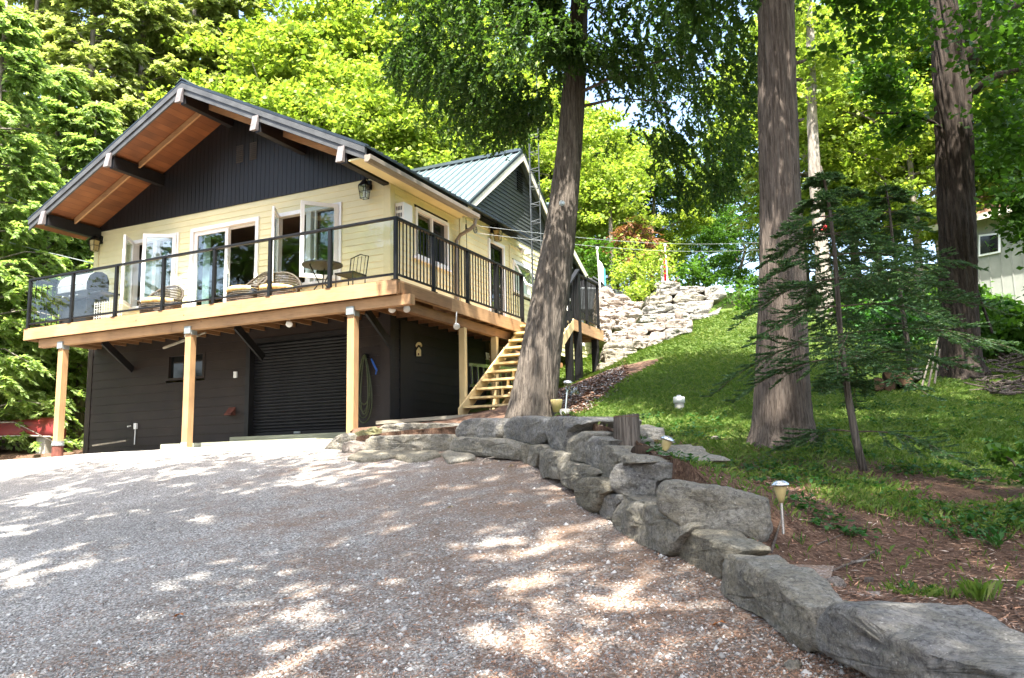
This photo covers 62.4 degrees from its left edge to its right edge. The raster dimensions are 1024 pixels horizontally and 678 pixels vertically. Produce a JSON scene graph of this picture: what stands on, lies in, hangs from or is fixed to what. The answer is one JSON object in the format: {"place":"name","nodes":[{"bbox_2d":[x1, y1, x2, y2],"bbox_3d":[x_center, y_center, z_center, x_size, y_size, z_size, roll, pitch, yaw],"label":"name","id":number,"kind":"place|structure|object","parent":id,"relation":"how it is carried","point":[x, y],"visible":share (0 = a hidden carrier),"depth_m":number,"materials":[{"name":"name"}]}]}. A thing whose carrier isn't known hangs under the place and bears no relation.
{"place":"outdoors","nodes":[
{"label":"outdoors","id":0,"kind":"place"},
{"bbox_2d":[0,360,879,677],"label":"driveway","id":1,"kind":"structure","parent":0,"point":[103,474],"depth_m":6.20,"materials":[{"name":"grey gravel"}]},
{"bbox_2d":[160,438,331,448],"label":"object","id":2,"kind":"structure","parent":1,"relation":"on","point":[173,446],"depth_m":15.97,"materials":[{"name":"concrete"}]},
{"bbox_2d":[229,432,345,441],"bbox_3d":[-4.278,1.953,16.573,2.950,0.145,0.400,-5,-10,25],"label":"door step","id":3,"kind":"object","parent":1,"relation":"on","point":[297,436],"depth_m":16.39,"materials":[{"name":"concrete"}]},
{"bbox_2d":[23,216,603,456],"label":"deck","id":4,"kind":"structure","parent":1,"relation":"on","point":[396,297],"depth_m":16.22,"materials":[{"name":"wood"}]},
{"bbox_2d":[55,272,120,323],"bbox_3d":[-9.363,-0.828,18.593,1.470,1.294,0.632,-5,-10,25],"label":"barbecue","id":5,"kind":"object","parent":4,"relation":"on","point":[91,290],"visible":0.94,"depth_m":18.51,"materials":[{"name":"silver metal"}]},
{"bbox_2d":[137,285,183,312],"bbox_3d":[-7.324,-0.785,17.652,0.943,0.871,0.818,-5,-10,25],"label":"wicker chair","id":6,"kind":"object","parent":4,"relation":"on","point":[150,300],"visible":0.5,"depth_m":17.45,"materials":[{"name":"wicker"}]},
{"bbox_2d":[226,271,266,301],"bbox_3d":[-5.228,-0.970,16.717,0.941,0.870,0.819,-5,-10,25],"label":"wicker chair","id":7,"kind":"object","parent":4,"relation":"on","point":[250,286],"visible":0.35,"depth_m":16.36,"materials":[{"name":"wicker"}]},
{"bbox_2d":[256,271,301,297],"bbox_3d":[-4.605,-0.995,16.638,0.929,0.871,0.835,-5,-10,25],"label":"wicker chair","id":8,"kind":"object","parent":4,"relation":"on","point":[277,283],"visible":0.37,"depth_m":16.81,"materials":[{"name":"wicker"}]},
{"bbox_2d":[302,260,342,289],"bbox_3d":[-3.571,-1.052,15.896,0.755,0.717,0.755,-5,-10,25],"label":"bistro table","id":9,"kind":"object","parent":4,"relation":"on","point":[317,264],"visible":0.59,"depth_m":15.86,"materials":[{"name":"metal"}]},
{"bbox_2d":[347,449,400,462],"bbox_3d":[-1.853,1.575,11.281,0.892,0.213,0.660,-5,-10,25],"label":"flagstone","id":10,"kind":"object","parent":1,"relation":"on","point":[370,456],"visible":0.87,"depth_m":11.11,"materials":[{"name":"stone"}]},
{"bbox_2d":[365,434,456,451],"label":"step stone","id":11,"kind":"object","parent":1,"relation":"on","point":[437,442],"visible":0.65,"depth_m":11.42,"materials":[{"name":"grey stone"}]},
{"bbox_2d":[380,423,459,432],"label":"step stone","id":12,"kind":"object","parent":11,"relation":"on","point":[399,427],"visible":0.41,"depth_m":12.07,"materials":[{"name":"grey stone"}]},
{"bbox_2d":[395,450,440,462],"bbox_3d":[-1.248,1.509,10.789,0.826,0.200,0.477,-8,-11,39],"label":"flagstone","id":13,"kind":"object","parent":1,"relation":"on","point":[409,456],"visible":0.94,"depth_m":10.62,"materials":[{"name":"stone"}]},
{"bbox_2d":[441,450,474,463],"bbox_3d":[-0.682,1.468,10.454,0.344,0.218,0.963,1,-9,-12],"label":"flagstone","id":14,"kind":"object","parent":1,"relation":"on","point":[451,457],"visible":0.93,"depth_m":10.15,"materials":[{"name":"grey stone"}]},
{"bbox_2d":[450,437,523,459],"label":"wall stone","id":15,"kind":"object","parent":1,"relation":"on","point":[503,448],"visible":0.71,"depth_m":10.02,"materials":[{"name":"grey stone"}]},
{"bbox_2d":[455,418,509,437],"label":"wall stone","id":16,"kind":"object","parent":15,"relation":"on","point":[482,427],"visible":0.58,"depth_m":10.54,"materials":[{"name":"grey stone"}]},
{"bbox_2d":[527,444,551,466],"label":"wall stone","id":17,"kind":"object","parent":1,"relation":"on","point":[534,454],"visible":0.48,"depth_m":8.89,"materials":[{"name":"grey stone"}]},
{"bbox_2d":[503,416,549,443],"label":"wall stone","id":18,"kind":"object","parent":17,"relation":"on","point":[528,429],"visible":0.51,"depth_m":9.32,"materials":[{"name":"grey stone"}]},
{"bbox_2d":[539,449,570,479],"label":"wall stone","id":19,"kind":"object","parent":1,"relation":"on","point":[551,462],"visible":0.49,"depth_m":8.02,"materials":[{"name":"grey stone"}]},
{"bbox_2d":[545,415,641,450],"bbox_3d":[0.776,0.932,8.237,0.735,0.401,1.238,1,-9,-11],"label":"wall stone","id":20,"kind":"object","parent":19,"relation":"on","point":[560,431],"visible":0.53,"depth_m":7.88,"materials":[{"name":"grey stone"}]},
{"bbox_2d":[560,460,602,489],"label":"wall stone","id":21,"kind":"object","parent":1,"relation":"on","point":[571,473],"visible":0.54,"depth_m":7.26,"materials":[{"name":"grey stone"}]},
{"bbox_2d":[565,430,648,462],"bbox_3d":[0.842,0.963,7.563,0.625,0.311,0.743,1,-9,-12],"label":"wall stone","id":22,"kind":"object","parent":21,"relation":"on","point":[575,445],"visible":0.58,"depth_m":7.34,"materials":[{"name":"grey stone"}]},
{"bbox_2d":[585,436,653,468],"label":"wall stone","id":23,"kind":"object","parent":21,"relation":"on","point":[594,445],"visible":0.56,"depth_m":6.84,"materials":[{"name":"grey stone"}]},
{"bbox_2d":[574,476,616,513],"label":"wall stone","id":24,"kind":"object","parent":1,"relation":"on","point":[590,493],"visible":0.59,"depth_m":6.57,"materials":[{"name":"stone"}]},
{"bbox_2d":[599,493,623,519],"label":"wall stone","id":25,"kind":"object","parent":1,"relation":"on","point":[611,502],"visible":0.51,"depth_m":6.34,"materials":[{"name":"grey stone"}]},
{"bbox_2d":[609,460,672,495],"bbox_3d":[1.111,1.043,6.247,0.634,0.304,0.547,-7,-11,35],"label":"wall stone","id":26,"kind":"object","parent":25,"relation":"on","point":[642,479],"visible":0.53,"depth_m":6.08,"materials":[{"name":"grey stone"}]},
{"bbox_2d":[599,444,730,476],"bbox_3d":[1.137,0.975,6.466,0.780,0.356,0.925,1,-9,-12],"label":"wall stone","id":27,"kind":"object","parent":26,"relation":"on","point":[611,456],"visible":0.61,"depth_m":6.39,"materials":[{"name":"grey stone"}]},
{"bbox_2d":[613,414,640,445],"bbox_3d":[0.920,0.762,6.769,0.225,0.317,0.225,-5,-10,25],"label":"cedar stump","id":28,"kind":"object","parent":27,"relation":"on","point":[626,429],"visible":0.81,"depth_m":6.69,"materials":[{"name":"brown wood"}]},
{"bbox_2d":[611,500,708,556],"bbox_3d":[1.074,1.250,5.673,0.476,0.332,1.275,1,-9,-13],"label":"wall stone","id":29,"kind":"object","parent":1,"relation":"on","point":[650,526],"visible":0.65,"depth_m":5.46,"materials":[{"name":"grey stone"}]},
{"bbox_2d":[677,529,770,579],"bbox_3d":[1.217,1.265,4.998,0.278,0.285,0.963,0,-9,-10],"label":"wall stone","id":30,"kind":"object","parent":1,"relation":"on","point":[706,550],"visible":0.75,"depth_m":4.80,"materials":[{"name":"stone"}]},
{"bbox_2d":[656,479,772,541],"bbox_3d":[1.282,1.087,5.301,0.682,0.418,0.543,-4,-9,19],"label":"wall stone","id":31,"kind":"object","parent":30,"relation":"on","point":[682,503],"visible":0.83,"depth_m":5.08,"materials":[{"name":"grey stone"}]},
{"bbox_2d":[720,553,854,651],"bbox_3d":[1.311,1.240,4.058,0.296,0.334,1.194,0,-9,-8],"label":"wall stone","id":32,"kind":"object","parent":1,"relation":"on","point":[790,603],"visible":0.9,"depth_m":3.90,"materials":[{"name":"grey stone"}]},
{"bbox_2d":[815,601,1023,677],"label":"wall stone","id":33,"kind":"object","parent":1,"relation":"on","point":[885,639],"visible":1,"depth_m":3.03,"materials":[{"name":"grey stone"}]},
{"bbox_2d":[13,0,973,292],"label":"sky","id":34,"kind":"structure","parent":0,"point":[633,108],"materials":[{"name":"white"}]},
{"bbox_2d":[0,263,1023,632],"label":"hillside","id":35,"kind":"structure","parent":0,"point":[952,493],"depth_m":5.56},
{"bbox_2d":[0,0,85,453],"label":"cedar tree","id":36,"kind":"object","parent":35,"relation":"on","point":[24,67],"visible":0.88,"depth_m":21.32,"materials":[{"name":"green plant"}]},
{"bbox_2d":[35,437,52,453],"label":"concrete block","id":37,"kind":"structure","parent":35,"relation":"on","point":[45,446],"depth_m":20.11,"materials":[{"name":"concrete"}]},
{"bbox_2d":[0,417,65,439],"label":"canoe","id":38,"kind":"object","parent":37,"relation":"on","point":[44,426],"visible":0.63,"depth_m":20.17,"materials":[{"name":"red plastic"}]},
{"bbox_2d":[0,0,96,439],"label":"cedar tree","id":39,"kind":"object","parent":35,"relation":"on","point":[36,17],"visible":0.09,"depth_m":27.45,"materials":[{"name":"green plant"}]},
{"bbox_2d":[0,64,97,449],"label":"cedar tree","id":40,"kind":"object","parent":35,"relation":"on","point":[67,94],"visible":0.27,"depth_m":24.17,"materials":[{"name":"green plant"}]},
{"bbox_2d":[0,100,123,448],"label":"cedar tree","id":41,"kind":"object","parent":35,"relation":"on","point":[101,125],"visible":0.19,"depth_m":23.86,"materials":[{"name":"green plant"}]},
{"bbox_2d":[0,0,157,434],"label":"cedar tree","id":42,"kind":"object","parent":35,"relation":"on","point":[61,36],"visible":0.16,"depth_m":27.30,"materials":[{"name":"green plant"}]},
{"bbox_2d":[33,0,203,391],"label":"cedar tree","id":43,"kind":"object","parent":35,"relation":"on","point":[145,12],"visible":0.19,"depth_m":27.85,"materials":[{"name":"green plant"}]},
{"bbox_2d":[123,0,240,125],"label":"cedar tree","id":44,"kind":"object","parent":35,"relation":"on","point":[193,9],"visible":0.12,"depth_m":29.04,"materials":[{"name":"green plant"}]},
{"bbox_2d":[185,0,278,97],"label":"cedar tree","id":45,"kind":"object","parent":35,"relation":"on","point":[237,5],"visible":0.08,"depth_m":30.27,"materials":[{"name":"green plant"}]},
{"bbox_2d":[133,10,373,134],"bbox_3d":[-9.189,-4.410,30.206,10.315,14.858,10.150,-1,-9,-2],"label":"maple tree","id":46,"kind":"object","parent":35,"relation":"on","point":[241,48],"visible":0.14,"depth_m":27.69,"materials":[{"name":"green plant"}]},
{"bbox_2d":[198,0,419,153],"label":"maple tree","id":47,"kind":"object","parent":35,"relation":"on","point":[319,49],"visible":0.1,"depth_m":30.30,"materials":[{"name":"green plant"}]},
{"bbox_2d":[27,77,593,453],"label":"house","id":48,"kind":"structure","parent":35,"relation":"on","point":[183,165],"depth_m":18.32,"materials":[{"name":"beige paint"}]},
{"bbox_2d":[120,232,179,308],"bbox_3d":[-8.192,-1.542,19.025,1.470,1.650,0.868,-5,-10,25],"label":"casement window","id":49,"kind":"structure","parent":48,"relation":"in","point":[150,271],"depth_m":19.20,"materials":[{"name":"white plastic"}]},
{"bbox_2d":[166,351,205,380],"bbox_3d":[-7.089,0.596,18.430,1.130,0.580,0.090,-5,-10,25],"label":"basement window","id":50,"kind":"structure","parent":48,"relation":"in","point":[175,362],"depth_m":18.53,"materials":[{"name":"black glass"}]},
{"bbox_2d":[188,216,259,306],"bbox_3d":[-6.202,-1.429,18.341,1.960,2.200,0.235,-5,-10,25],"label":"sliding door","id":51,"kind":"structure","parent":48,"relation":"in","point":[226,227],"depth_m":18.58,"materials":[{"name":"white plastic"}]},
{"bbox_2d":[253,335,346,435],"bbox_3d":[-4.262,0.974,17.103,2.490,1.940,0.070,-5,-10,25],"label":"garage door","id":52,"kind":"structure","parent":48,"relation":"in","point":[300,386],"depth_m":17.10,"materials":[{"name":"metal"}]},
{"bbox_2d":[271,200,342,286],"bbox_3d":[-4.296,-1.914,17.104,1.710,1.650,0.733,-5,-10,25],"label":"casement window","id":53,"kind":"structure","parent":48,"relation":"in","point":[311,213],"depth_m":17.19,"materials":[{"name":"white plastic"}]},
{"bbox_2d":[358,353,377,422],"bbox_3d":[-2.767,0.940,16.153,0.527,1.340,0.145,-5,-10,25],"label":"garden hose","id":54,"kind":"object","parent":48,"relation":"hanging from","point":[369,384],"visible":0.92,"depth_m":16.12,"materials":[{"name":"green rubber"}]},
{"bbox_2d":[412,207,451,272],"bbox_3d":[-1.712,-2.088,17.932,0.150,1.100,1.580,-5,-10,25],"label":"side window","id":55,"kind":"structure","parent":48,"relation":"in","point":[438,226],"depth_m":18.22,"materials":[{"name":"white plastic"}]},
{"bbox_2d":[487,238,505,315],"bbox_3d":[-0.400,-1.237,20.569,0.125,2.300,0.880,-5,-10,25],"label":"side door","id":56,"kind":"structure","parent":48,"relation":"in","point":[492,244],"depth_m":20.82,"materials":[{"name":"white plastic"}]},
{"bbox_2d":[512,259,534,298],"bbox_3d":[0.371,-1.557,21.860,0.468,0.850,1.030,-5,-10,25],"label":"awning window","id":57,"kind":"structure","parent":48,"relation":"in","point":[519,267],"depth_m":22.10,"materials":[{"name":"white plastic"}]},
{"bbox_2d":[228,63,398,146],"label":"maple tree","id":58,"kind":"object","parent":35,"relation":"on","point":[266,97],"visible":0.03,"depth_m":26.05,"materials":[{"name":"green plant"}]},
{"bbox_2d":[267,47,467,168],"bbox_3d":[-5.287,-3.749,28.924,8.467,12.376,9.038,2,-9,-20],"label":"maple tree","id":59,"kind":"object","parent":35,"relation":"on","point":[343,121],"visible":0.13,"depth_m":26.61,"materials":[{"name":"green plant"}]},
{"bbox_2d":[239,0,522,158],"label":"maple tree","id":60,"kind":"object","parent":35,"relation":"on","point":[389,13],"visible":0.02,"depth_m":31.63,"materials":[{"name":"green plant"}]},
{"bbox_2d":[376,414,470,424],"bbox_3d":[-1.518,1.411,14.828,1.827,0.120,0.160,-4,-9,16],"label":"loose board","id":61,"kind":"object","parent":35,"relation":"on","point":[411,420],"visible":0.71,"depth_m":14.79,"materials":[{"name":"wood"}]},
{"bbox_2d":[339,40,543,174],"bbox_3d":[-2.785,-4.431,30.056,8.467,12.376,9.038,-1,-9,-2],"label":"maple tree","id":62,"kind":"object","parent":35,"relation":"on","point":[413,108],"visible":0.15,"depth_m":27.23,"materials":[{"name":"green plant"}]},
{"bbox_2d":[367,0,592,178],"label":"maple tree","id":63,"kind":"object","parent":35,"relation":"on","point":[527,75],"visible":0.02,"depth_m":31.65,"materials":[{"name":"green plant"}]},
{"bbox_2d":[0,360,1023,677],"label":"needle litter","id":64,"kind":"object","parent":35,"relation":"on","point":[616,370],"visible":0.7,"depth_m":4.56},
{"bbox_2d":[458,269,582,414],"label":"staircase","id":65,"kind":"structure","parent":35,"relation":"on","point":[466,406],"depth_m":17.84,"materials":[{"name":"yellow paint"}]},
{"bbox_2d":[430,47,620,221],"bbox_3d":[0.008,-5.186,32.206,8.063,11.786,8.607,-7,-10,34],"label":"maple tree","id":66,"kind":"object","parent":35,"relation":"on","point":[590,120],"visible":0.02,"depth_m":31.06,"materials":[{"name":"green plant"}]},
{"bbox_2d":[528,64,540,289],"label":"lattice tower","id":67,"kind":"structure","parent":35,"relation":"on","point":[532,241],"depth_m":21.67,"materials":[{"name":"metal"}]},
{"bbox_2d":[348,0,802,417],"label":"leaning cedar","id":68,"kind":"object","parent":35,"relation":"on","point":[564,41],"visible":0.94,"depth_m":12.03,"materials":[{"name":"green plant"}]},
{"bbox_2d":[515,118,635,281],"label":"maple tree","id":69,"kind":"object","parent":35,"relation":"on","point":[549,150],"visible":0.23,"depth_m":29.09,"materials":[{"name":"green plant"}]},
{"bbox_2d":[537,100,664,268],"bbox_3d":[3.082,-4.985,34.239,6.451,9.429,6.886,1,-9,-17],"label":"maple tree","id":70,"kind":"object","parent":35,"relation":"on","point":[612,118],"visible":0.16,"depth_m":33.35,"materials":[{"name":"green plant"}]},
{"bbox_2d":[599,329,611,347],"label":"wall stone","id":71,"kind":"object","parent":35,"relation":"on","point":[607,332],"visible":0.52,"depth_m":21.61,"materials":[{"name":"stone"}]},
{"bbox_2d":[594,317,613,330],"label":"wall stone","id":72,"kind":"object","parent":71,"relation":"on","point":[606,323],"visible":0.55,"depth_m":22.23,"materials":[{"name":"stone"}]},
{"bbox_2d":[592,310,618,324],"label":"wall stone","id":73,"kind":"object","parent":72,"relation":"on","point":[610,315],"visible":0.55,"depth_m":22.47,"materials":[{"name":"stone"}]},
{"bbox_2d":[594,295,623,312],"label":"wall stone","id":74,"kind":"object","parent":73,"relation":"on","point":[604,305],"visible":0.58,"depth_m":22.73,"materials":[{"name":"stone"}]},
{"bbox_2d":[595,287,631,305],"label":"wall stone","id":75,"kind":"object","parent":74,"relation":"on","point":[611,297],"visible":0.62,"depth_m":22.96,"materials":[{"name":"stone"}]},
{"bbox_2d":[574,232,644,288],"bbox_3d":[2.813,-2.238,26.969,2.722,1.977,2.788,0,-9,-9],"label":"shrub","id":76,"kind":"object","parent":35,"relation":"on","point":[593,261],"visible":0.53,"depth_m":26.60,"materials":[{"name":"green plant"}]},
{"bbox_2d":[577,147,656,286],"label":"slim tree","id":77,"kind":"object","parent":35,"relation":"on","point":[607,213],"visible":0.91,"depth_m":28.11,"materials":[{"name":"green plant"}]},
{"bbox_2d":[587,125,674,289],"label":"maple tree","id":78,"kind":"object","parent":35,"relation":"on","point":[665,197],"visible":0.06,"depth_m":38.40,"materials":[{"name":"green plant"}]},
{"bbox_2d":[609,265,660,309],"bbox_3d":[3.630,-1.239,24.463,1.505,1.554,1.954,-5,-10,25],"label":"shrub","id":79,"kind":"object","parent":35,"relation":"on","point":[640,291],"visible":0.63,"depth_m":24.14,"materials":[{"name":"green plant"}]},
{"bbox_2d":[596,216,679,289],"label":"dead conifer","id":80,"kind":"object","parent":35,"relation":"on","point":[633,233],"visible":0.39,"depth_m":27.70,"materials":[{"name":"brown plant"}]},
{"bbox_2d":[604,234,689,294],"bbox_3d":[3.898,-2.069,25.548,2.689,2.366,3.230,-5,-10,25],"label":"shrub","id":81,"kind":"object","parent":35,"relation":"on","point":[642,265],"visible":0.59,"depth_m":25.32,"materials":[{"name":"green plant"}]},
{"bbox_2d":[596,124,725,279],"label":"maple tree","id":82,"kind":"object","parent":35,"relation":"on","point":[684,226],"visible":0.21,"depth_m":36.68,"materials":[{"name":"green plant"}]},
{"bbox_2d":[657,245,724,287],"bbox_3d":[5.416,-1.677,26.842,2.706,2.198,2.387,-5,-10,25],"label":"shrub","id":83,"kind":"object","parent":35,"relation":"on","point":[696,270],"visible":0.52,"depth_m":26.35,"materials":[{"name":"green plant"}]},
{"bbox_2d":[585,0,817,448],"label":"straight cedar","id":84,"kind":"object","parent":35,"relation":"on","point":[785,402],"visible":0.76,"depth_m":9.27,"materials":[{"name":"brown plant"}]},
{"bbox_2d":[659,178,745,286],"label":"maple tree","id":85,"kind":"object","parent":35,"relation":"on","point":[711,235],"visible":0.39,"depth_m":46.45,"materials":[{"name":"green plant"}]},
{"bbox_2d":[680,148,758,290],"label":"maple tree","id":86,"kind":"object","parent":35,"relation":"on","point":[739,272],"visible":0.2,"depth_m":52.72,"materials":[{"name":"green plant"}]},
{"bbox_2d":[711,273,758,312],"bbox_3d":[7.002,-1.064,25.132,1.780,2.035,2.380,5,-10,-33],"label":"shrub","id":87,"kind":"object","parent":35,"relation":"on","point":[748,294],"visible":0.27,"depth_m":25.16,"materials":[{"name":"green plant"}]},
{"bbox_2d":[771,480,789,533],"bbox_3d":[1.584,0.986,4.966,0.110,0.310,0.110,-5,-10,25],"label":"solar lamp","id":88,"kind":"object","parent":35,"relation":"on","point":[780,487],"visible":1,"depth_m":4.95,"materials":[{"name":"metal"}]},
{"bbox_2d":[545,304,1023,598],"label":"grass","id":89,"kind":"structure","parent":35,"relation":"on","point":[862,496],"depth_m":9.97,"materials":[{"name":"green plant"}]},
{"bbox_2d":[725,2,882,293],"bbox_3d":[10.759,-8.445,31.407,5.677,14.634,5.886,3,-9,-24],"label":"cedar tree","id":90,"kind":"object","parent":35,"relation":"on","point":[753,188],"visible":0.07,"depth_m":31.29,"materials":[{"name":"green plant"}]},
{"bbox_2d":[685,3,934,247],"bbox_3d":[9.993,-6.102,28.339,8.177,11.197,7.660,2,-9,-18],"label":"maple tree","id":91,"kind":"object","parent":35,"relation":"on","point":[838,156],"visible":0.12,"depth_m":26.42,"materials":[{"name":"green plant"}]},
{"bbox_2d":[632,400,1023,539],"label":"ground cover","id":92,"kind":"object","parent":35,"relation":"on","point":[855,529],"visible":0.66,"depth_m":6.91,"materials":[{"name":"green plant"}]},
{"bbox_2d":[795,0,874,317],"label":"pale trunk tree","id":93,"kind":"object","parent":35,"relation":"on","point":[813,72],"visible":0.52,"depth_m":23.12,"materials":[{"name":"green plant"}]},
{"bbox_2d":[699,166,1023,476],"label":"fir sapling","id":94,"kind":"object","parent":35,"relation":"on","point":[864,217],"visible":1,"depth_m":7.49,"materials":[{"name":"green plant"}]},
{"bbox_2d":[843,291,936,343],"bbox_3d":[7.625,-0.044,17.402,1.959,1.872,2.864,0,-9,-10],"label":"shrub","id":95,"kind":"object","parent":35,"relation":"on","point":[895,337],"visible":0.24,"depth_m":16.72,"materials":[{"name":"green plant"}]},
{"bbox_2d":[795,0,1023,379],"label":"dark maple","id":96,"kind":"object","parent":35,"relation":"on","point":[957,51],"visible":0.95,"depth_m":13.41,"materials":[{"name":"green plant"}]},
{"bbox_2d":[797,9,1022,294],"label":"maple tree","id":97,"kind":"object","parent":35,"relation":"on","point":[912,181],"visible":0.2,"depth_m":24.87,"materials":[{"name":"green plant"}]},
{"bbox_2d":[808,183,1016,369],"bbox_3d":[4.929,-0.818,10.650,2.000,2.420,2.265,2,-9,-18],"label":"fir sapling","id":98,"kind":"object","parent":35,"relation":"on","point":[879,205],"visible":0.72,"depth_m":10.59,"materials":[{"name":"green plant"}]},
{"bbox_2d":[880,0,1023,194],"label":"maple tree","id":99,"kind":"object","parent":35,"relation":"on","point":[982,177],"visible":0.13,"depth_m":24.75,"materials":[{"name":"green plant"}]},
{"bbox_2d":[928,187,1023,304],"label":"neighbour house","id":100,"kind":"structure","parent":35,"relation":"on","point":[1005,275],"depth_m":23.78,"materials":[{"name":"beige wood"}]},
{"bbox_2d":[979,233,1000,256],"bbox_3d":[13.537,-2.704,23.971,0.045,0.633,0.652,5,-11,-35],"label":"window","id":101,"kind":"structure","parent":100,"relation":"in","point":[984,250],"depth_m":23.95,"materials":[{"name":"glass"}]},
{"bbox_2d":[953,576,1003,601],"bbox_3d":[2.360,1.254,4.276,0.208,0.126,0.234,2,-9,-21],"label":"grass tuft","id":102,"kind":"object","parent":35,"relation":"on","point":[977,590],"visible":1,"depth_m":4.24,"materials":[{"name":"green plant"}]},
{"bbox_2d":[963,351,1023,394],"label":"brush pile","id":103,"kind":"object","parent":35,"relation":"on","point":[1007,383],"visible":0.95,"depth_m":12.57,"materials":[{"name":"brown wood"}]},
{"bbox_2d":[978,284,1023,357],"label":"shrub","id":104,"kind":"object","parent":35,"relation":"on","point":[1008,328],"visible":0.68,"depth_m":14.19,"materials":[{"name":"green plant"}]},
{"bbox_2d":[983,438,1023,496],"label":"shrub","id":105,"kind":"object","parent":35,"relation":"on","point":[1001,454],"visible":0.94,"depth_m":6.28,"materials":[{"name":"green plant"}]},
{"bbox_2d":[350,414,748,537],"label":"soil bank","id":106,"kind":"structure","parent":0,"point":[685,471],"depth_m":6.13,"materials":[{"name":"brown soil"}]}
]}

